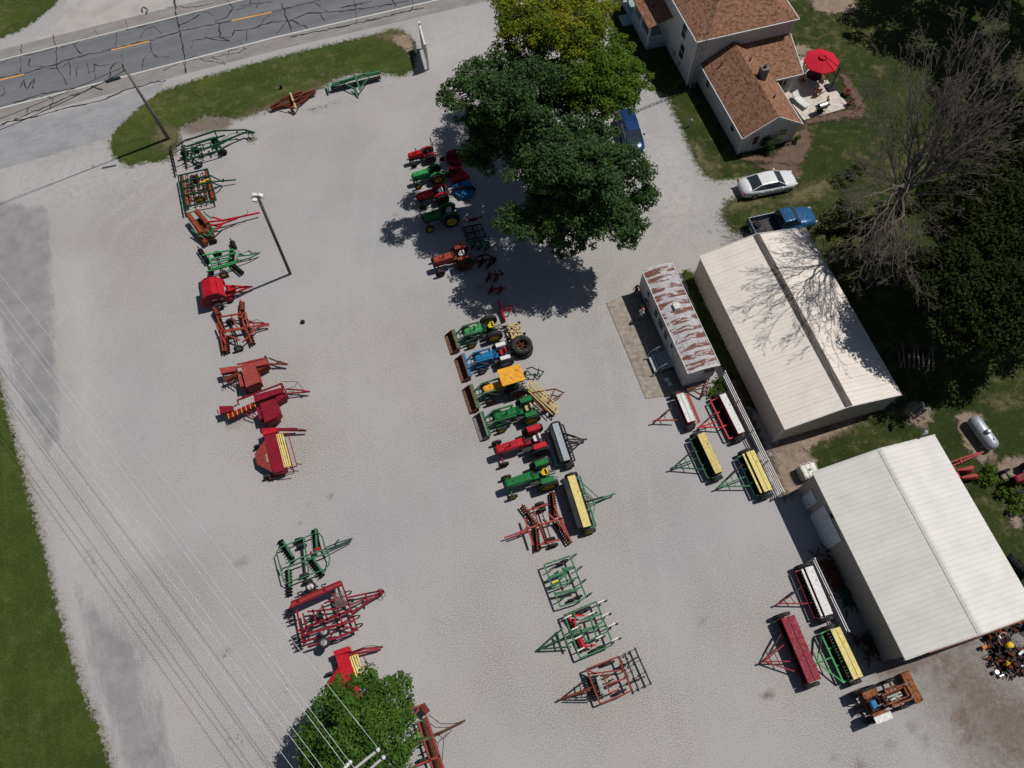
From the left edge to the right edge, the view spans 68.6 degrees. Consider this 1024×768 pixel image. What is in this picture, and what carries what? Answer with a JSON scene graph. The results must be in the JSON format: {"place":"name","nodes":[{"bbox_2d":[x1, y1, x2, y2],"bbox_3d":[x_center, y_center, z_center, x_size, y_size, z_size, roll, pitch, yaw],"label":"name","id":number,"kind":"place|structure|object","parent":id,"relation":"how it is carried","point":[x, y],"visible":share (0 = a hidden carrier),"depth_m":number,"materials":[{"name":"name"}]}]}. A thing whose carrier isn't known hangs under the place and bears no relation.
{"place":"outdoors","nodes":[
{"label":"outdoors","id":0,"kind":"place"},
{"bbox_2d":[0,0,56,37],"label":"lawn","id":1,"kind":"structure","parent":0,"point":[16,15],"depth_m":75.11,"materials":[{"name":"green plant"}]},
{"bbox_2d":[0,388,110,767],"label":"lawn","id":2,"kind":"structure","parent":0,"point":[45,721],"depth_m":49.03,"materials":[{"name":"green plant"}]},
{"bbox_2d":[0,81,164,167],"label":"driveway","id":3,"kind":"structure","parent":0,"point":[35,138],"depth_m":68.57,"materials":[{"name":"concrete"}]},
{"bbox_2d":[36,0,197,40],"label":"driveway","id":4,"kind":"structure","parent":0,"point":[81,14],"depth_m":75.17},
{"bbox_2d":[0,0,438,108],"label":"road","id":5,"kind":"structure","parent":0,"point":[48,80],"depth_m":73.28,"materials":[{"name":"asphalt"}]},
{"bbox_2d":[0,0,422,125],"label":"road crack seal","id":6,"kind":"object","parent":5,"relation":"on","point":[219,31],"visible":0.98,"depth_m":73.38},
{"bbox_2d":[0,0,437,108],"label":"road edge line","id":7,"kind":"object","parent":5,"relation":"on","point":[190,58],"visible":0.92,"depth_m":73.25,"materials":[{"name":"paint"}]},
{"bbox_2d":[111,32,415,165],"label":"lawn","id":8,"kind":"structure","parent":0,"point":[240,91],"depth_m":70.72,"materials":[{"name":"green plant"}]},
{"bbox_2d":[122,64,169,139],"bbox_3d":[-31.195,-23.895,64.219,0.323,8.755,0.569,33,69,15],"label":"utility pole","id":9,"kind":"object","parent":8,"relation":"on","point":[161,127],"visible":1,"depth_m":64.13,"materials":[{"name":"brown wood"}]},
{"bbox_2d":[151,124,181,154],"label":"dry grass","id":10,"kind":"structure","parent":8,"relation":"on","point":[162,140],"depth_m":68.05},
{"bbox_2d":[270,89,315,114],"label":"folded harrow","id":11,"kind":"object","parent":8,"relation":"on","point":[298,96],"visible":1,"depth_m":69.26,"materials":[{"name":"red paint"}]},
{"bbox_2d":[0,0,1023,767],"bbox_3d":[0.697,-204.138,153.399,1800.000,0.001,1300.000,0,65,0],"label":"ground","id":12,"kind":"structure","parent":0,"point":[400,472],"depth_m":54.26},
{"bbox_2d":[177,168,235,211],"bbox_3d":[-26.256,-16.927,65.050,4.775,0.881,4.193,-15,66,-7],"label":"seedbed roller","id":13,"kind":"object","parent":12,"relation":"on","point":[199,198],"visible":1,"depth_m":64.84,"materials":[{"name":"yellow paint"}]},
{"bbox_2d":[169,129,254,174],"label":"chisel plow","id":14,"kind":"object","parent":12,"relation":"on","point":[184,152],"visible":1,"depth_m":66.72,"materials":[{"name":"black paint"}]},
{"bbox_2d":[186,209,259,245],"bbox_3d":[-24.570,-14.182,63.563,5.417,1.212,3.354,-37,70,-16],"label":"roller harrow","id":15,"kind":"object","parent":12,"relation":"on","point":[201,223],"visible":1,"depth_m":62.88,"materials":[{"name":"red paint"}]},
{"bbox_2d":[198,276,252,309],"bbox_3d":[-22.924,-7.545,60.001,4.154,1.997,2.280,-15,66,-7],"label":"round baler","id":16,"kind":"object","parent":12,"relation":"on","point":[210,287],"visible":0.98,"depth_m":59.42,"materials":[{"name":"paint"}]},
{"bbox_2d":[197,238,259,277],"bbox_3d":[-23.312,-10.457,61.915,5.044,1.015,3.589,-15,66,-7],"label":"disc harrow","id":17,"kind":"object","parent":12,"relation":"on","point":[231,255],"visible":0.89,"depth_m":61.67,"materials":[{"name":"metal"}]},
{"bbox_2d":[212,299,268,353],"bbox_3d":[-21.333,-4.761,59.284,4.221,0.914,4.356,-15,66,-7],"label":"disc harrow","id":18,"kind":"object","parent":12,"relation":"on","point":[225,341],"visible":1,"depth_m":58.94,"materials":[{"name":"black paint"}]},
{"bbox_2d":[0,0,487,121],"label":"road shoulder","id":19,"kind":"object","parent":12,"relation":"on","point":[159,74],"visible":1,"depth_m":73.25},
{"bbox_2d":[219,355,287,394],"bbox_3d":[-19.485,-0.708,57.076,4.953,1.447,2.516,-15,66,-7],"label":"square baler","id":20,"kind":"object","parent":12,"relation":"on","point":[249,377],"visible":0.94,"depth_m":56.73,"materials":[{"name":"metal"}]},
{"bbox_2d":[217,381,309,427],"bbox_3d":[-18.295,1.807,55.889,6.785,1.447,2.881,-23,67,-10],"label":"square baler","id":21,"kind":"object","parent":12,"relation":"on","point":[269,413],"visible":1,"depth_m":55.60,"materials":[{"name":"paint"}]},
{"bbox_2d":[251,193,291,274],"bbox_3d":[-18.005,-11.175,57.394,1.000,9.777,0.747,0,65,0],"label":"lamp pole","id":22,"kind":"object","parent":12,"relation":"on","point":[255,197],"visible":1,"depth_m":55.79,"materials":[{"name":"metal"}]},
{"bbox_2d":[254,427,305,479],"bbox_3d":[-16.706,4.913,54.533,3.968,1.248,3.814,-15,66,-7],"label":"mower conditioner","id":23,"kind":"object","parent":12,"relation":"on","point":[269,455],"visible":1,"depth_m":54.09,"materials":[{"name":"paint"}]},
{"bbox_2d":[276,528,352,595],"bbox_3d":[-13.342,11.825,51.421,5.178,0.972,4.046,-15,66,-7],"label":"disc harrow","id":24,"kind":"object","parent":12,"relation":"on","point":[314,564],"visible":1,"depth_m":51.27,"materials":[{"name":"black paint"}]},
{"bbox_2d":[284,580,385,649],"bbox_3d":[-11.647,14.979,49.589,6.754,1.620,4.456,-15,66,-7],"label":"field cultivator","id":25,"kind":"object","parent":12,"relation":"on","point":[324,633],"visible":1,"depth_m":49.41,"materials":[{"name":"paint"}]},
{"bbox_2d":[326,70,380,97],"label":"folded harrow","id":26,"kind":"object","parent":12,"relation":"on","point":[334,86],"visible":1,"depth_m":70.12,"materials":[{"name":"black paint"}]},
{"bbox_2d":[325,645,382,696],"bbox_3d":[-9.937,18.588,48.075,3.983,1.248,3.498,-15,66,-7],"label":"mower conditioner","id":27,"kind":"object","parent":12,"relation":"on","point":[347,662],"visible":0.49,"depth_m":47.99,"materials":[{"name":"red paint"}]},
{"bbox_2d":[292,661,424,767],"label":"elm tree","id":28,"kind":"object","parent":12,"relation":"on","point":[376,715],"visible":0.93,"depth_m":41.19,"materials":[{"name":"green plant"}]},
{"bbox_2d":[343,748,385,767],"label":"power pole","id":29,"kind":"object","parent":12,"relation":"on","point":[383,757],"visible":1,"depth_m":36.63,"materials":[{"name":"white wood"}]},
{"bbox_2d":[1,360,313,767],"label":"power line","id":30,"kind":"object","parent":29,"relation":"attached to","point":[163,571],"visible":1,"depth_m":41.71,"materials":[{"name":"metal"}]},
{"bbox_2d":[0,340,322,767],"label":"power line","id":31,"kind":"object","parent":29,"relation":"attached to","point":[168,563],"visible":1,"depth_m":41.86,"materials":[{"name":"metal"}]},
{"bbox_2d":[0,309,344,764],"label":"power line","id":32,"kind":"object","parent":29,"relation":"attached to","point":[178,544],"visible":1,"depth_m":41.80,"materials":[{"name":"metal"}]},
{"bbox_2d":[0,299,352,765],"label":"power line","id":33,"kind":"object","parent":29,"relation":"attached to","point":[184,542],"visible":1,"depth_m":41.56,"materials":[{"name":"metal"}]},
{"bbox_2d":[0,275,378,748],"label":"power line","id":34,"kind":"object","parent":29,"relation":"attached to","point":[195,519],"visible":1,"depth_m":41.86,"materials":[{"name":"metal"}]},
{"bbox_2d":[408,138,438,167],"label":"tractor","id":35,"kind":"object","parent":12,"relation":"on","point":[427,154],"visible":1,"depth_m":65.98,"materials":[{"name":"red paint"}]},
{"bbox_2d":[411,163,446,189],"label":"tractor","id":36,"kind":"object","parent":12,"relation":"on","point":[431,172],"visible":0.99,"depth_m":64.94,"materials":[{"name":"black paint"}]},
{"bbox_2d":[416,183,452,209],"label":"tractor","id":37,"kind":"object","parent":12,"relation":"on","point":[437,194],"visible":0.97,"depth_m":63.96,"materials":[{"name":"red paint"}]},
{"bbox_2d":[410,703,464,767],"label":"field roller","id":38,"kind":"object","parent":12,"relation":"on","point":[429,738],"visible":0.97,"depth_m":46.32,"materials":[{"name":"red paint"}]},
{"bbox_2d":[421,202,460,232],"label":"tractor","id":39,"kind":"object","parent":12,"relation":"on","point":[447,214],"visible":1,"depth_m":62.90,"materials":[{"name":"green paint"}]},
{"bbox_2d":[431,243,473,276],"bbox_3d":[-4.834,-10.294,61.127,3.425,2.184,1.825,-16,66,-7],"label":"tractor","id":40,"kind":"object","parent":12,"relation":"on","point":[459,257],"visible":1,"depth_m":61.00,"materials":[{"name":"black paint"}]},
{"bbox_2d":[445,166,469,183],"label":"rotary mower","id":41,"kind":"object","parent":12,"relation":"on","point":[456,174],"visible":1,"depth_m":65.57,"materials":[{"name":"red paint"}]},
{"bbox_2d":[449,181,475,198],"bbox_3d":[-4.260,-16.846,64.857,2.262,0.970,1.736,-15,66,-7],"label":"rotary mower","id":42,"kind":"object","parent":12,"relation":"on","point":[464,189],"visible":1,"depth_m":64.82,"materials":[{"name":"blue paint"}]},
{"bbox_2d":[445,315,503,354],"bbox_3d":[-2.889,-4.090,58.236,4.552,2.122,1.850,-16,66,-7],"label":"loader tractor","id":43,"kind":"object","parent":12,"relation":"on","point":[488,330],"visible":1,"depth_m":58.38,"materials":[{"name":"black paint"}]},
{"bbox_2d":[454,341,515,382],"bbox_3d":[-1.984,-1.947,57.463,4.602,1.689,2.050,-16,66,-7],"label":"loader tractor","id":44,"kind":"object","parent":12,"relation":"on","point":[499,351],"visible":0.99,"depth_m":57.39,"materials":[{"name":"blue paint"}]},
{"bbox_2d":[462,364,526,413],"bbox_3d":[-1.218,0.193,56.002,4.802,2.509,2.050,-16,66,-7],"label":"loader tractor","id":45,"kind":"object","parent":12,"relation":"on","point":[509,377],"visible":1,"depth_m":55.88,"materials":[{"name":"black paint"}]},
{"bbox_2d":[473,396,541,441],"bbox_3d":[-0.285,2.260,55.226,5.002,2.148,2.000,-16,66,-7],"label":"loader tractor","id":46,"kind":"object","parent":12,"relation":"on","point":[524,408],"visible":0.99,"depth_m":55.27,"materials":[{"name":"green paint"}]},
{"bbox_2d":[435,34,598,177],"bbox_3d":[0.375,-20.390,58.958,12.871,14.826,11.103,-23,67,-10],"label":"oak tree","id":47,"kind":"object","parent":12,"relation":"on","point":[528,113],"visible":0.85,"depth_m":54.00,"materials":[{"name":"green plant"}]},
{"bbox_2d":[491,423,550,467],"bbox_3d":[0.714,4.306,54.207,4.109,2.247,2.150,-16,66,-7],"label":"tractor","id":48,"kind":"object","parent":12,"relation":"on","point":[538,448],"visible":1,"depth_m":54.08,"materials":[{"name":"red paint"}]},
{"bbox_2d":[513,341,532,358],"bbox_3d":[0.826,-2.739,58.487,1.674,0.442,1.674,0,65,0],"label":"tyre","id":49,"kind":"object","parent":12,"relation":"on","point":[523,356],"visible":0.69,"depth_m":58.23,"materials":[{"name":"rubber"}]},
{"bbox_2d":[511,335,531,355],"bbox_3d":[0.745,-2.994,58.088,1.674,0.442,1.674,0,65,0],"label":"tyre","id":50,"kind":"object","parent":49,"relation":"on","point":[523,351],"visible":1,"depth_m":57.94,"materials":[{"name":"rubber"}]},
{"bbox_2d":[501,457,558,499],"bbox_3d":[1.309,6.705,53.284,3.959,1.872,2.100,-16,66,-7],"label":"tractor","id":51,"kind":"object","parent":12,"relation":"on","point":[546,482],"visible":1,"depth_m":52.98,"materials":[{"name":"green paint"}]},
{"bbox_2d":[504,490,572,550],"bbox_3d":[1.528,9.861,52.368,4.486,0.805,3.956,-15,66,-7],"label":"disc harrow","id":52,"kind":"object","parent":12,"relation":"on","point":[536,524],"visible":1,"depth_m":52.15,"materials":[{"name":"metal"}]},
{"bbox_2d":[526,381,563,416],"bbox_3d":[2.182,1.128,56.397,3.134,0.938,2.176,18,66,8],"label":"hay rake","id":53,"kind":"object","parent":12,"relation":"on","point":[544,403],"visible":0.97,"depth_m":56.19,"materials":[{"name":"metal"}]},
{"bbox_2d":[487,0,619,72],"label":"maple tree","id":54,"kind":"object","parent":12,"relation":"on","point":[552,23],"visible":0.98,"depth_m":55.98,"materials":[{"name":"green plant"}]},
{"bbox_2d":[544,421,586,469],"bbox_3d":[4.114,4.262,54.751,2.862,1.234,3.575,-14,66,-6],"label":"grain drill","id":55,"kind":"object","parent":12,"relation":"on","point":[562,451],"visible":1,"depth_m":54.42,"materials":[{"name":"black paint"}]},
{"bbox_2d":[543,553,592,606],"bbox_3d":[3.789,13.274,50.671,2.611,0.955,3.119,-15,66,-7],"label":"chisel plow","id":56,"kind":"object","parent":12,"relation":"on","point":[564,570],"visible":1,"depth_m":50.35,"materials":[{"name":"metal"}]},
{"bbox_2d":[491,105,661,259],"bbox_3d":[4.698,-13.476,56.510,12.508,13.340,9.236,0,65,0],"label":"oak tree","id":57,"kind":"object","parent":12,"relation":"on","point":[582,176],"visible":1,"depth_m":53.39,"materials":[{"name":"green plant"}]},
{"bbox_2d":[538,599,621,658],"bbox_3d":[4.288,16.364,49.240,5.478,0.913,3.142,-15,66,-7],"label":"chisel plow","id":58,"kind":"object","parent":12,"relation":"on","point":[583,646],"visible":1,"depth_m":48.95,"materials":[{"name":"red paint"}]},
{"bbox_2d":[561,472,614,534],"bbox_3d":[5.661,8.134,52.923,3.460,1.233,4.410,-14,66,-6],"label":"grain drill","id":59,"kind":"object","parent":12,"relation":"on","point":[575,496],"visible":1,"depth_m":52.45,"materials":[{"name":"metal"}]},
{"bbox_2d":[558,647,651,704],"bbox_3d":[5.764,18.987,48.043,6.057,0.857,2.581,-15,66,-7],"label":"soil finisher","id":60,"kind":"object","parent":12,"relation":"on","point":[598,686],"visible":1,"depth_m":47.76,"materials":[{"name":"black paint"}]},
{"bbox_2d":[555,27,655,121],"bbox_3d":[7.740,-22.200,59.857,6.737,14.679,12.726,34,70,15],"label":"maple tree","id":61,"kind":"object","parent":12,"relation":"on","point":[607,86],"visible":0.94,"depth_m":53.94,"materials":[{"name":"green plant"}]},
{"bbox_2d":[616,108,644,153],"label":"minivan","id":62,"kind":"object","parent":12,"relation":"on","point":[627,124],"visible":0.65,"depth_m":66.38,"materials":[{"name":"blue paint"}]},
{"bbox_2d":[606,293,690,398],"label":"concrete slab","id":63,"kind":"structure","parent":12,"relation":"on","point":[633,330],"depth_m":58.85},
{"bbox_2d":[647,344,675,373],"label":"entry steps","id":64,"kind":"structure","parent":63,"relation":"on","point":[663,359],"depth_m":57.65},
{"bbox_2d":[652,391,700,431],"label":"grain drill","id":65,"kind":"object","parent":12,"relation":"on","point":[683,406],"visible":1,"depth_m":55.56,"materials":[{"name":"white paint"}]},
{"bbox_2d":[638,263,719,396],"bbox_3d":[12.865,-4.113,57.609,2.570,3.120,10.589,-15,66,-7],"label":"office trailer","id":66,"kind":"object","parent":12,"relation":"on","point":[680,330],"visible":1,"depth_m":56.74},
{"bbox_2d":[670,431,722,482],"bbox_3d":[12.940,5.541,54.109,3.304,1.234,3.754,-17,66,-8],"label":"grain drill","id":67,"kind":"object","parent":12,"relation":"on","point":[706,456],"visible":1,"depth_m":54.02,"materials":[{"name":"metal"}]},
{"bbox_2d":[683,269,757,413],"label":"grass verge","id":68,"kind":"object","parent":12,"relation":"on","point":[722,353],"depth_m":58.98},
{"bbox_2d":[697,392,745,443],"bbox_3d":[15.047,2.722,55.425,3.062,1.233,3.875,-17,66,-8],"label":"grain drill","id":69,"kind":"object","parent":12,"relation":"on","point":[731,425],"visible":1,"depth_m":55.33,"materials":[{"name":"red paint"}]},
{"bbox_2d":[716,448,772,500],"bbox_3d":[16.169,6.758,53.522,3.566,1.233,3.711,-16,66,-7],"label":"grain drill","id":70,"kind":"object","parent":12,"relation":"on","point":[752,468],"visible":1,"depth_m":53.37,"materials":[{"name":"metal"}]},
{"bbox_2d":[721,370,784,497],"bbox_3d":[17.503,3.540,54.949,0.167,1.385,9.953,-16,66,-7],"label":"pipe fence","id":71,"kind":"object","parent":12,"relation":"on","point":[752,428],"visible":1,"depth_m":54.81,"materials":[{"name":"metal"}]},
{"bbox_2d":[726,378,792,501],"bbox_3d":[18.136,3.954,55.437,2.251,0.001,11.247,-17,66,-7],"label":"fence","id":72,"kind":"object","parent":12,"relation":"on","point":[749,413],"visible":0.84,"depth_m":55.64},
{"bbox_2d":[760,611,821,689],"bbox_3d":[17.486,17.429,48.501,3.139,1.233,4.696,-14,66,-6],"label":"grain drill","id":73,"kind":"object","parent":12,"relation":"on","point":[802,657],"visible":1,"depth_m":48.25,"materials":[{"name":"paint"}]},
{"bbox_2d":[693,227,902,442],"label":"storage shed","id":74,"kind":"structure","parent":12,"relation":"on","point":[804,354],"depth_m":55.60,"materials":[{"name":"beige metal"}]},
{"bbox_2d":[776,562,833,623],"bbox_3d":[19.128,14.156,50.032,3.276,1.233,3.839,-13,65,-6],"label":"grain drill","id":75,"kind":"object","parent":12,"relation":"on","point":[811,584],"visible":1,"depth_m":49.87,"materials":[{"name":"paint"}]},
{"bbox_2d":[808,557,849,633],"bbox_3d":[21.036,14.084,49.977,0.167,1.385,5.004,-15,66,-7],"label":"pipe fence","id":76,"kind":"object","parent":12,"relation":"on","point":[830,594],"visible":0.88,"depth_m":49.83,"materials":[{"name":"metal"}]},
{"bbox_2d":[815,623,862,686],"bbox_3d":[20.580,17.636,48.390,2.426,1.233,3.784,-16,66,-7],"label":"grain drill","id":77,"kind":"object","parent":12,"relation":"on","point":[848,665],"visible":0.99,"depth_m":48.22,"materials":[{"name":"metal"}]},
{"bbox_2d":[850,670,923,725],"bbox_3d":[23.711,19.641,47.102,4.653,1.872,2.030,-17,66,-8],"label":"loader tractor","id":78,"kind":"object","parent":12,"relation":"on","point":[879,714],"visible":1,"depth_m":46.81,"materials":[{"name":"black paint"}]},
{"bbox_2d":[798,430,1023,661],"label":"workshop","id":79,"kind":"structure","parent":12,"relation":"on","point":[909,541],"depth_m":48.26,"materials":[{"name":"white metal"}]},
{"bbox_2d":[809,505,842,549],"bbox_3d":[21.356,9.815,51.168,0.080,2.780,2.532,-15,66,-7],"label":"garage door","id":80,"kind":"structure","parent":79,"relation":"in","point":[825,527],"depth_m":51.03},
{"bbox_2d":[981,621,1023,679],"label":"scrap heap","id":81,"kind":"object","parent":12,"relation":"on","point":[1009,660],"visible":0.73,"depth_m":48.71,"materials":[{"name":"metal"}]},
{"bbox_2d":[610,0,1023,586],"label":"lawn","id":82,"kind":"structure","parent":0,"point":[950,385],"depth_m":66.52,"materials":[{"name":"green plant"}]},
{"bbox_2d":[690,141,721,177],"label":"dry grass","id":83,"kind":"structure","parent":82,"relation":"on","point":[700,154],"depth_m":66.70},
{"bbox_2d":[618,0,803,154],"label":"farmhouse","id":84,"kind":"object","parent":82,"relation":"on","point":[750,70],"visible":0.99,"depth_m":66.98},
{"bbox_2d":[726,196,770,213],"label":"dry grass","id":85,"kind":"structure","parent":82,"relation":"on","point":[736,204],"depth_m":64.59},
{"bbox_2d":[737,168,797,199],"bbox_3d":[22.039,-17.369,64.705,5.055,1.473,2.300,-13,65,-6],"label":"sedan","id":86,"kind":"object","parent":82,"relation":"on","point":[754,186],"visible":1,"depth_m":64.25,"materials":[{"name":"silver metal"}]},
{"bbox_2d":[740,125,811,165],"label":"mulch bed","id":87,"kind":"object","parent":82,"relation":"on","point":[791,152],"visible":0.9,"depth_m":66.87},
{"bbox_2d":[759,162,802,178],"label":"mulch bed","id":88,"kind":"object","parent":82,"relation":"on","point":[791,167],"visible":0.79,"depth_m":66.18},
{"bbox_2d":[746,206,816,234],"bbox_3d":[22.645,-13.618,62.756,5.655,1.802,2.380,-14,66,-6],"label":"pickup truck","id":89,"kind":"object","parent":82,"relation":"on","point":[788,217],"visible":0.6,"depth_m":62.70,"materials":[{"name":"blue paint"}]},
{"bbox_2d":[771,446,817,495],"bbox_3d":[20.706,6.106,54.410,4.280,0.001,4.898,0,65,0],"label":"dirt patch","id":90,"kind":"object","parent":82,"relation":"on","point":[790,462],"visible":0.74,"depth_m":54.53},
{"bbox_2d":[795,461,818,482],"bbox_3d":[21.150,6.295,53.762,1.165,1.160,1.065,-15,66,-7],"label":"liquid tank","id":91,"kind":"object","parent":82,"relation":"on","point":[804,472],"visible":0.79,"depth_m":53.40,"materials":[{"name":"plastic"}]},
{"bbox_2d":[778,174,838,206],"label":"dry grass","id":92,"kind":"structure","parent":82,"relation":"on","point":[812,190],"depth_m":65.08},
{"bbox_2d":[777,416,861,454],"bbox_3d":[22.868,3.760,55.498,8.710,0.001,2.864,-17,66,-8],"label":"dirt patch","id":93,"kind":"object","parent":82,"relation":"on","point":[798,442],"visible":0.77,"depth_m":55.41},
{"bbox_2d":[804,107,864,124],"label":"mulch bed","id":94,"kind":"object","parent":82,"relation":"on","point":[837,116],"visible":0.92,"depth_m":68.71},
{"bbox_2d":[812,0,857,14],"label":"dirt patch","id":95,"kind":"object","parent":82,"relation":"on","point":[838,6],"visible":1,"depth_m":74.94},
{"bbox_2d":[837,74,866,108],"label":"mulch bed","id":96,"kind":"object","parent":82,"relation":"on","point":[854,92],"visible":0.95,"depth_m":69.94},
{"bbox_2d":[810,199,915,279],"bbox_3d":[27.316,-11.028,59.314,7.617,5.997,8.150,0,65,0],"label":"bushy tree","id":97,"kind":"object","parent":82,"relation":"on","point":[841,232],"visible":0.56,"depth_m":57.64,"materials":[{"name":"green plant"}]},
{"bbox_2d":[808,0,1023,310],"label":"bare tree","id":98,"kind":"object","parent":82,"relation":"on","point":[907,185],"visible":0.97,"depth_m":51.00,"materials":[{"name":"grey plant"}]},
{"bbox_2d":[902,400,933,427],"bbox_3d":[30.392,2.308,56.142,3.049,0.001,3.104,0,65,0],"label":"dirt patch","id":99,"kind":"object","parent":82,"relation":"on","point":[919,418],"visible":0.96,"depth_m":56.15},
{"bbox_2d":[893,166,1023,355],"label":"dark tree","id":100,"kind":"object","parent":82,"relation":"on","point":[959,264],"visible":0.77,"depth_m":50.14,"materials":[{"name":"green plant"}]},
{"bbox_2d":[950,451,983,479],"bbox_3d":[32.944,5.967,53.809,2.889,0.658,1.717,-15,66,-7],"label":"corn header","id":101,"kind":"object","parent":82,"relation":"on","point":[969,469],"visible":0.87,"depth_m":53.60},
{"bbox_2d":[955,410,995,466],"bbox_3d":[34.283,3.889,55.377,3.235,0.001,5.150,0,65,0],"label":"dirt patch","id":102,"kind":"object","parent":82,"relation":"on","point":[972,441],"visible":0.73,"depth_m":55.28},
{"bbox_2d":[966,416,998,449],"bbox_3d":[34.392,3.577,54.825,1.000,1.440,2.700,-21,67,-9],"label":"propane tank","id":103,"kind":"object","parent":82,"relation":"on","point":[982,431],"visible":1,"depth_m":54.50,"materials":[{"name":"silver metal"}]},
{"bbox_2d":[944,137,1023,267],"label":"dark tree","id":104,"kind":"object","parent":82,"relation":"on","point":[1004,226],"visible":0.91,"depth_m":51.84,"materials":[{"name":"green plant"}]},
{"bbox_2d":[945,239,1023,356],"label":"dark tree","id":105,"kind":"object","parent":82,"relation":"on","point":[1009,315],"visible":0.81,"depth_m":49.27,"materials":[{"name":"green plant"}]},
{"bbox_2d":[993,456,1023,479],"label":"dirt patch","id":106,"kind":"object","parent":82,"relation":"on","point":[1013,464],"visible":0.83,"depth_m":54.39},
{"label":"patio base","id":107,"kind":"structure","parent":0,"visible":0},
{"bbox_2d":[785,57,849,119],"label":"patio","id":108,"kind":"structure","parent":107,"relation":"on","point":[806,91],"depth_m":69.74,"materials":[{"name":"concrete"}]},
{"bbox_2d":[803,49,840,91],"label":"parasol","id":109,"kind":"object","parent":108,"relation":"on","point":[821,61],"visible":1,"depth_m":68.30,"materials":[{"name":"red fabric"}]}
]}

